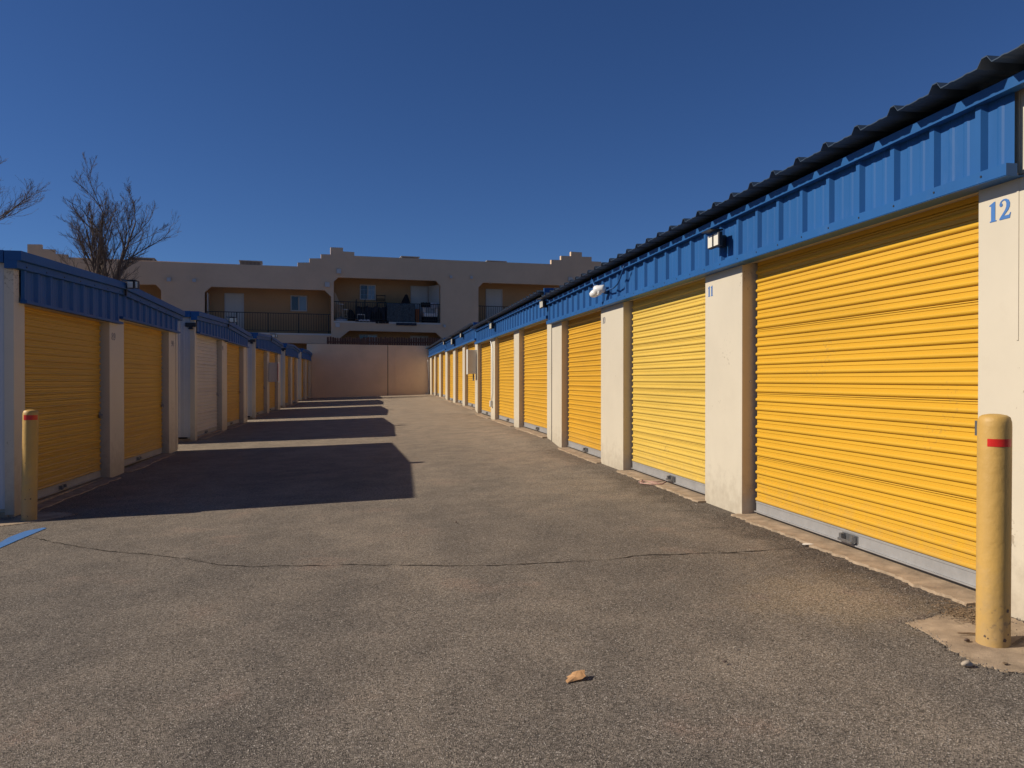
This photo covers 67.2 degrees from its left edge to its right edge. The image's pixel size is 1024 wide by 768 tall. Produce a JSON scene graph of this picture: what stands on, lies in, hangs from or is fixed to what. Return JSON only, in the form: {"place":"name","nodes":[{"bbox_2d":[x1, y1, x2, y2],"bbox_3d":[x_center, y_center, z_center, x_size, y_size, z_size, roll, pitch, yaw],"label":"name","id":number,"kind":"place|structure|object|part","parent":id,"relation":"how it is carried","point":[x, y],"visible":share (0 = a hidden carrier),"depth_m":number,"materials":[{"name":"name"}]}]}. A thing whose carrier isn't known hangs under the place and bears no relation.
{"place":"outdoors","nodes":[
{"label":"outdoors","id":0,"kind":"place"},
{"bbox_2d":[0,394,1023,767],"bbox_3d":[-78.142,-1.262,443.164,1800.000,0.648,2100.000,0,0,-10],"label":"ground","id":1,"kind":"structure","parent":0,"point":[444,640],"depth_m":4.35,"materials":[{"name":"grey asphalt"}]},
{"bbox_2d":[0,528,44,547],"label":"painted line","id":2,"kind":"object","parent":1,"relation":"on","point":[13,538],"visible":1,"depth_m":7.57,"materials":[{"name":"blue paint"}]},
{"bbox_2d":[0,155,50,223],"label":"bare tree","id":3,"kind":"object","parent":1,"relation":"on","point":[5,213],"visible":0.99,"depth_m":38.39,"materials":[{"name":"brown plant"}]},
{"bbox_2d":[0,512,76,526],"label":"concrete pad","id":4,"kind":"object","parent":1,"relation":"on","point":[41,516],"visible":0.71,"depth_m":8.76,"materials":[{"name":"beige concrete"}]},
{"bbox_2d":[21,409,38,520],"bbox_3d":[-5.398,0.959,8.618,0.179,1.346,0.158,0,0,-10],"label":"bollard","id":5,"kind":"object","parent":4,"relation":"on","point":[29,479],"visible":0.88,"depth_m":8.56,"materials":[{"name":"yellow metal"}]},
{"bbox_2d":[0,250,184,517],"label":"storage building","id":6,"kind":"structure","parent":1,"relation":"on","point":[89,366],"depth_m":11.11,"materials":[{"name":"blue metal"}]},
{"bbox_2d":[25,307,102,498],"bbox_3d":[-6.199,0.256,10.632,0.122,2.484,2.960,0,0,-10],"label":"roller door","id":7,"kind":"structure","parent":6,"relation":"in","point":[62,353],"depth_m":10.64,"materials":[{"name":"yellow paint"}]},
{"bbox_2d":[121,279,139,295],"bbox_3d":[-6.211,-1.565,12.554,0.250,0.250,0.200,0,0,-10],"label":"floodlight","id":8,"kind":"object","parent":6,"relation":"attached to","point":[132,284],"visible":1,"depth_m":12.50,"materials":[{"name":"black plastic"}]},
{"bbox_2d":[124,323,163,467],"bbox_3d":[-6.823,0.168,14.172,0.122,2.529,2.810,0,0,-10],"label":"roller door","id":9,"kind":"structure","parent":6,"relation":"in","point":[143,404],"depth_m":14.19,"materials":[{"name":"yellow paint"}]},
{"bbox_2d":[47,154,180,281],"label":"bare tree","id":10,"kind":"object","parent":1,"relation":"on","point":[99,255],"visible":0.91,"depth_m":43.28,"materials":[{"name":"brown plant"}]},
{"bbox_2d":[178,311,251,441],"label":"storage building","id":11,"kind":"structure","parent":1,"relation":"on","point":[212,377],"depth_m":19.85,"materials":[{"name":"grey metal"}]},
{"bbox_2d":[185,323,196,328],"bbox_3d":[-7.383,-1.335,17.689,0.240,0.150,0.110,0,0,-10],"label":"wall light","id":12,"kind":"object","parent":11,"relation":"attached to","point":[190,325],"visible":1,"depth_m":17.67,"materials":[{"name":"black plastic"}]},
{"bbox_2d":[197,335,218,435],"bbox_3d":[-7.758,0.044,19.469,0.122,2.510,2.950,0,0,-10],"label":"roller door","id":13,"kind":"structure","parent":11,"relation":"in","point":[207,394],"depth_m":19.61,"materials":[{"name":"beige paint"}]},
{"bbox_2d":[227,317,236,326],"bbox_3d":[-7.737,-1.707,21.279,0.276,0.288,0.230,0,0,-10],"label":"floodlight","id":14,"kind":"object","parent":11,"relation":"attached to","point":[231,319],"visible":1,"depth_m":21.22,"materials":[{"name":"black plastic"}]},
{"bbox_2d":[227,344,240,426],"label":"roller door","id":15,"kind":"structure","parent":11,"relation":"in","point":[233,391],"depth_m":23.22,"materials":[{"name":"yellow paint"}]},
{"bbox_2d":[247,332,283,418],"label":"storage building","id":16,"kind":"structure","parent":1,"relation":"on","point":[263,393],"depth_m":28.77,"materials":[{"name":"beige paint"}]},
{"bbox_2d":[256,349,264,415],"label":"roller door","id":17,"kind":"structure","parent":16,"relation":"in","point":[259,354],"depth_m":28.53,"materials":[{"name":"yellow paint"}]},
{"bbox_2d":[269,353,275,410],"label":"roller door","id":18,"kind":"structure","parent":16,"relation":"in","point":[272,386],"depth_m":31.81,"materials":[{"name":"yellow paint"}]},
{"bbox_2d":[268,362,279,382],"bbox_3d":[-9.298,-0.457,30.063,0.382,0.800,0.355,0,0,-10],"label":"meter cabinet","id":19,"kind":"object","parent":16,"relation":"attached to","point":[273,372],"visible":1,"depth_m":29.96,"materials":[{"name":"grey plastic"}]},
{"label":"cabinet door","id":20,"kind":"part","parent":19,"relation":"part of","materials":[{"name":"white metal"}]},
{"bbox_2d":[280,343,300,407],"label":"storage building","id":21,"kind":"structure","parent":1,"relation":"on","point":[289,358],"depth_m":37.77,"materials":[{"name":"grey metal"}]},
{"bbox_2d":[285,356,288,404],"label":"roller door","id":22,"kind":"structure","parent":21,"relation":"in","point":[286,358],"depth_m":37.10,"materials":[{"name":"yellow paint"}]},
{"bbox_2d":[292,358,294,402],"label":"roller door","id":23,"kind":"structure","parent":21,"relation":"in","point":[293,368],"depth_m":40.08,"materials":[{"name":"yellow paint"}]},
{"bbox_2d":[298,348,311,400],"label":"storage building","id":24,"kind":"structure","parent":1,"relation":"on","point":[304,356],"depth_m":45.55,"materials":[{"name":"grey metal"}]},
{"bbox_2d":[301,359,303,398],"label":"roller door","id":25,"kind":"structure","parent":24,"relation":"in","point":[301,359],"depth_m":45.13,"materials":[{"name":"yellow paint"}]},
{"bbox_2d":[307,361,307,397],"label":"roller door","id":26,"kind":"structure","parent":24,"relation":"in","point":[307,361],"depth_m":48.43,"materials":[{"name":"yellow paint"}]},
{"bbox_2d":[30,537,614,566],"bbox_3d":[-2.128,1.412,6.346,5.928,0.192,0.755,0,0,18],"label":"asphalt crack","id":27,"kind":"object","parent":1,"relation":"on","point":[309,565],"visible":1,"depth_m":5.89,"materials":[{"name":"black asphalt"}]},
{"bbox_2d":[307,344,429,397],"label":"boundary wall","id":28,"kind":"structure","parent":1,"relation":"on","point":[342,370],"depth_m":49.76,"materials":[{"name":"pink paint"}]},
{"bbox_2d":[426,338,446,399],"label":"storage building","id":29,"kind":"structure","parent":1,"relation":"on","point":[438,368],"depth_m":43.01,"materials":[{"name":"beige metal"}]},
{"bbox_2d":[437,354,438,395],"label":"roller door","id":30,"kind":"structure","parent":29,"relation":"in","point":[438,354],"depth_m":45.01,"materials":[{"name":"yellow paint"}]},
{"bbox_2d":[443,352,444,396],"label":"roller door","id":31,"kind":"structure","parent":29,"relation":"in","point":[443,352],"depth_m":41.28,"materials":[{"name":"yellow paint"}]},
{"bbox_2d":[442,322,478,412],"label":"storage building","id":32,"kind":"structure","parent":1,"relation":"on","point":[462,387],"depth_m":31.32,"materials":[{"name":"beige metal"}]},
{"bbox_2d":[450,351,452,400],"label":"roller door","id":33,"kind":"structure","parent":32,"relation":"in","point":[451,353],"depth_m":37.22,"materials":[{"name":"yellow paint"}]},
{"bbox_2d":[458,347,461,403],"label":"roller door","id":34,"kind":"structure","parent":32,"relation":"in","point":[460,349],"depth_m":33.39,"materials":[{"name":"yellow paint"}]},
{"bbox_2d":[466,349,476,380],"bbox_3d":[-1.416,-0.664,26.981,0.322,1.090,0.440,0,0,-10],"label":"meter cabinet","id":35,"kind":"object","parent":32,"relation":"attached to","point":[471,361],"visible":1,"depth_m":26.79,"materials":[{"name":"metal"}]},
{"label":"cabinet door","id":36,"kind":"part","parent":35,"relation":"part of","materials":[{"name":"white metal"}]},
{"bbox_2d":[468,343,474,407],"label":"roller door","id":37,"kind":"structure","parent":32,"relation":"in","point":[471,384],"depth_m":29.42,"materials":[{"name":"yellow paint"}]},
{"bbox_2d":[470,288,553,440],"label":"storage building","id":38,"kind":"structure","parent":1,"relation":"on","point":[519,335],"depth_m":18.95,"materials":[{"name":"beige metal"}]},
{"bbox_2d":[481,341,490,416],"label":"roller door","id":39,"kind":"structure","parent":38,"relation":"in","point":[486,347],"depth_m":25.41,"materials":[{"name":"yellow paint"}]},
{"bbox_2d":[489,340,492,406],"bbox_3d":[-0.632,-0.397,23.250,0.080,2.165,0.505,0,0,-10],"label":"conduit","id":40,"kind":"object","parent":38,"relation":"attached to","point":[491,403],"visible":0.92,"depth_m":23.07,"materials":[{"name":"white plastic"}]},
{"bbox_2d":[488,321,493,328],"bbox_3d":[-0.595,-1.703,22.313,0.210,0.218,0.324,0,0,-10],"label":"floodlight","id":41,"kind":"object","parent":38,"relation":"attached to","point":[491,325],"visible":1,"depth_m":22.17,"materials":[{"name":"black plastic"}]},
{"bbox_2d":[499,333,513,423],"bbox_3d":[-0.102,-0.161,21.219,0.122,2.460,3.180,0,0,-10],"label":"roller door","id":42,"kind":"structure","parent":38,"relation":"in","point":[506,346],"depth_m":21.41,"materials":[{"name":"yellow paint"}]},
{"bbox_2d":[524,322,546,433],"bbox_3d":[0.572,-0.142,17.393,0.122,2.455,3.150,0,0,-10],"label":"roller door","id":43,"kind":"structure","parent":38,"relation":"in","point":[535,340],"depth_m":17.49,"materials":[{"name":"yellow paint"}]},
{"bbox_2d":[536,298,546,308],"bbox_3d":[0.617,-1.618,15.438,0.210,0.188,0.281,0,0,-10],"label":"floodlight","id":44,"kind":"object","parent":38,"relation":"attached to","point":[543,303],"visible":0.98,"depth_m":15.42,"materials":[{"name":"black plastic"}]},
{"bbox_2d":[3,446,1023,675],"bbox_3d":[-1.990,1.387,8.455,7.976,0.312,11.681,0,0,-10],"label":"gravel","id":45,"kind":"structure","parent":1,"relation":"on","point":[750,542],"depth_m":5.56,"materials":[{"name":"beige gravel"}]},
{"bbox_2d":[566,670,585,682],"bbox_3d":[0.291,1.331,3.510,0.100,0.032,0.071,0,0,-10],"label":"dry leaf","id":46,"kind":"object","parent":1,"relation":"on","point":[576,675],"visible":1,"depth_m":3.51,"materials":[{"name":"orange plant"}]},
{"bbox_2d":[639,480,665,484],"bbox_3d":[1.766,1.234,9.672,0.345,0.022,0.414,0,0,5],"label":"rope","id":47,"kind":"object","parent":1,"relation":"on","point":[641,481],"visible":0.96,"depth_m":9.60,"materials":[{"name":"fabric"}]},
{"bbox_2d":[596,547,797,560],"bbox_3d":[1.467,1.299,5.921,1.699,0.049,0.098,0,0,-7],"label":"asphalt crack","id":48,"kind":"object","parent":1,"relation":"on","point":[687,553],"visible":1,"depth_m":5.91,"materials":[{"name":"black asphalt"}]},
{"bbox_2d":[539,43,1023,620],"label":"storage building","id":49,"kind":"structure","parent":1,"relation":"on","point":[823,349],"depth_m":5.90,"materials":[{"name":"beige metal"}]},
{"bbox_2d":[568,311,600,458],"bbox_3d":[1.290,-0.005,13.322,0.122,2.453,2.580,0,0,-10],"label":"roller door","id":50,"kind":"structure","parent":49,"relation":"in","point":[584,334],"depth_m":13.39,"materials":[{"name":"yellow paint"}]},
{"bbox_2d":[589,266,624,297],"bbox_3d":[1.341,-1.472,11.168,0.247,0.363,1.605,0,0,-10],"label":"security light","id":51,"kind":"object","parent":49,"relation":"attached to","point":[597,290],"visible":1,"depth_m":11.32,"materials":[{"name":"white metal"}]},
{"bbox_2d":[632,279,704,494],"bbox_3d":[1.947,0.018,9.599,0.122,2.455,2.760,0,0,-10],"label":"roller door","id":52,"kind":"structure","parent":49,"relation":"in","point":[668,374],"depth_m":9.49,"materials":[{"name":"yellow paint"}]},
{"bbox_2d":[702,228,725,249],"bbox_3d":[2.006,-1.422,7.564,0.210,0.167,0.248,0,0,-10],"label":"floodlight","id":53,"kind":"object","parent":49,"relation":"attached to","point":[716,238],"visible":1,"depth_m":7.57,"materials":[{"name":"black plastic"}]},
{"bbox_2d":[754,195,978,590],"bbox_3d":[2.581,0.040,5.969,0.110,2.457,2.911,0,0,-10],"label":"roller door","id":54,"kind":"structure","parent":49,"relation":"in","point":[867,344],"depth_m":5.56,"materials":[{"name":"yellow paint"}]},
{"bbox_2d":[905,607,1023,672],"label":"concrete pad","id":55,"kind":"object","parent":1,"relation":"on","point":[945,628],"visible":0.6,"depth_m":3.87,"materials":[{"name":"beige concrete"}]},
{"bbox_2d":[927,598,975,627],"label":"leaf litter","id":56,"kind":"object","parent":55,"relation":"on","point":[971,612],"visible":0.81,"depth_m":4.28,"materials":[{"name":"plant"}]},
{"bbox_2d":[957,632,974,634],"bbox_3d":[2.354,1.282,3.958,0.120,0.011,0.011,0,0,7],"label":"stick","id":57,"kind":"object","parent":55,"relation":"on","point":[971,633],"visible":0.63,"depth_m":3.96,"materials":[{"name":"wood"}]},
{"bbox_2d":[975,414,1011,647],"bbox_3d":[2.403,0.773,3.839,0.155,1.249,0.152,0,0,-10],"label":"bollard","id":58,"kind":"object","parent":55,"relation":"on","point":[993,529],"visible":0.93,"depth_m":3.78,"materials":[{"name":"yellow metal"}]},
{"bbox_2d":[1012,636,1023,644],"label":"stick","id":59,"kind":"object","parent":55,"relation":"on","point":[1019,639],"visible":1,"depth_m":3.83,"materials":[{"name":"wood"}]},
{"bbox_2d":[961,660,972,666],"bbox_3d":[2.100,1.288,3.554,0.054,0.027,0.037,0,0,-10],"label":"stone","id":60,"kind":"object","parent":1,"relation":"on","point":[967,663],"visible":1,"depth_m":3.54,"materials":[{"name":"white stone"}]},
{"bbox_2d":[0,0,1023,265],"label":"sky","id":61,"kind":"structure","parent":0,"point":[277,132],"materials":[{"name":"blue"}]},
{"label":"raised ground","id":62,"kind":"structure","parent":0,"visible":0},
{"bbox_2d":[27,244,600,348],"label":"apartment building","id":63,"kind":"structure","parent":62,"relation":"on","point":[293,305],"depth_m":54.12,"materials":[{"name":"beige paint"}]},
{"bbox_2d":[128,257,156,260],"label":"rooftop unit","id":64,"kind":"object","parent":63,"relation":"on","point":[149,259],"visible":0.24,"depth_m":52.32,"materials":[{"name":"grey metal"}]},
{"bbox_2d":[207,293,208,313],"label":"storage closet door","id":65,"kind":"structure","parent":63,"relation":"in","point":[207,293],"depth_m":51.65,"materials":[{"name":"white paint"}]},
{"bbox_2d":[224,293,243,328],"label":"door","id":66,"kind":"structure","parent":63,"relation":"in","point":[233,302],"depth_m":52.95,"materials":[{"name":"white paint"}]},
{"bbox_2d":[239,260,262,264],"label":"rooftop unit","id":67,"kind":"object","parent":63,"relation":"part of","point":[245,262],"visible":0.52,"depth_m":54.29,"materials":[{"name":"grey metal"}]},
{"bbox_2d":[290,295,306,311],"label":"window","id":68,"kind":"structure","parent":63,"relation":"in","point":[298,303],"depth_m":54.18,"materials":[{"name":"blue glass"}]},
{"bbox_2d":[334,292,344,320],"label":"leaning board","id":69,"kind":"object","parent":63,"relation":"on","point":[336,306],"visible":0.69,"depth_m":54.31,"materials":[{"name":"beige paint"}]},
{"bbox_2d":[346,309,354,320],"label":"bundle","id":70,"kind":"object","parent":63,"relation":"on","point":[351,314],"visible":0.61,"depth_m":53.98,"materials":[{"name":"black fabric"}]},
{"bbox_2d":[360,284,375,299],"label":"window","id":71,"kind":"structure","parent":63,"relation":"in","point":[368,292],"depth_m":55.59,"materials":[{"name":"blue glass"}]},
{"bbox_2d":[359,334,376,344],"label":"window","id":72,"kind":"structure","parent":63,"relation":"in","point":[360,335],"depth_m":55.59,"materials":[{"name":"glass"}]},
{"bbox_2d":[356,306,386,320],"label":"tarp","id":73,"kind":"object","parent":63,"relation":"on","point":[367,311],"visible":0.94,"depth_m":54.33,"materials":[{"name":"black fabric"}]},
{"bbox_2d":[376,295,386,306],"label":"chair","id":74,"kind":"object","parent":63,"relation":"on","point":[380,300],"visible":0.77,"depth_m":55.23,"materials":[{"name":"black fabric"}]},
{"bbox_2d":[375,321,388,323],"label":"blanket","id":75,"kind":"object","parent":63,"relation":"on","point":[385,322],"visible":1,"depth_m":54.03,"materials":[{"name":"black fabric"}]},
{"bbox_2d":[387,303,414,321],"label":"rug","id":76,"kind":"object","parent":63,"relation":"on","point":[397,312],"visible":1,"depth_m":54.50,"materials":[{"name":"fabric"}]},
{"bbox_2d":[401,294,409,302],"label":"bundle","id":77,"kind":"object","parent":63,"relation":"on","point":[406,299],"visible":0.2,"depth_m":55.43,"materials":[{"name":"black fabric"}]},
{"bbox_2d":[396,323,416,325],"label":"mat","id":78,"kind":"object","parent":63,"relation":"hanging from","point":[410,324],"visible":1,"depth_m":54.51,"materials":[{"name":"blue fabric"}]},
{"bbox_2d":[399,256,419,258],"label":"rooftop unit","id":79,"kind":"object","parent":63,"relation":"on","point":[409,257],"visible":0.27,"depth_m":57.62,"materials":[{"name":"grey metal"}]},
{"bbox_2d":[415,309,419,322],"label":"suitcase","id":80,"kind":"object","parent":63,"relation":"on","point":[416,314],"visible":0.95,"depth_m":55.12,"materials":[{"name":"brown"}]},
{"bbox_2d":[410,336,427,345],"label":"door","id":81,"kind":"structure","parent":63,"relation":"in","point":[412,337],"depth_m":56.70,"materials":[{"name":"paint"}]},
{"bbox_2d":[411,286,427,322],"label":"door","id":82,"kind":"structure","parent":63,"relation":"in","point":[419,294],"depth_m":56.73,"materials":[{"name":"white paint"}]},
{"bbox_2d":[421,307,437,322],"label":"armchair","id":83,"kind":"object","parent":63,"relation":"on","point":[429,313],"visible":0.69,"depth_m":55.58,"materials":[{"name":"white fabric"}]},
{"bbox_2d":[421,302,429,307],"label":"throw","id":84,"kind":"object","parent":83,"relation":"on","point":[422,304],"visible":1,"depth_m":55.34,"materials":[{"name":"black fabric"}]},
{"bbox_2d":[430,303,437,308],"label":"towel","id":85,"kind":"object","parent":83,"relation":"hanging from","point":[431,306],"visible":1,"depth_m":55.52,"materials":[{"name":"grey fabric"}]},
{"bbox_2d":[428,285,438,322],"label":"storage closet door","id":86,"kind":"structure","parent":63,"relation":"in","point":[433,291],"depth_m":56.27,"materials":[{"name":"white paint"}]},
{"bbox_2d":[486,289,501,317],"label":"door","id":87,"kind":"structure","parent":63,"relation":"in","point":[493,297],"depth_m":58.40,"materials":[{"name":"white paint"}]},
{"bbox_2d":[327,337,439,345],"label":"wooden fence","id":88,"kind":"object","parent":62,"relation":"on","point":[381,341],"visible":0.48,"depth_m":51.25,"materials":[{"name":"brown wood"}]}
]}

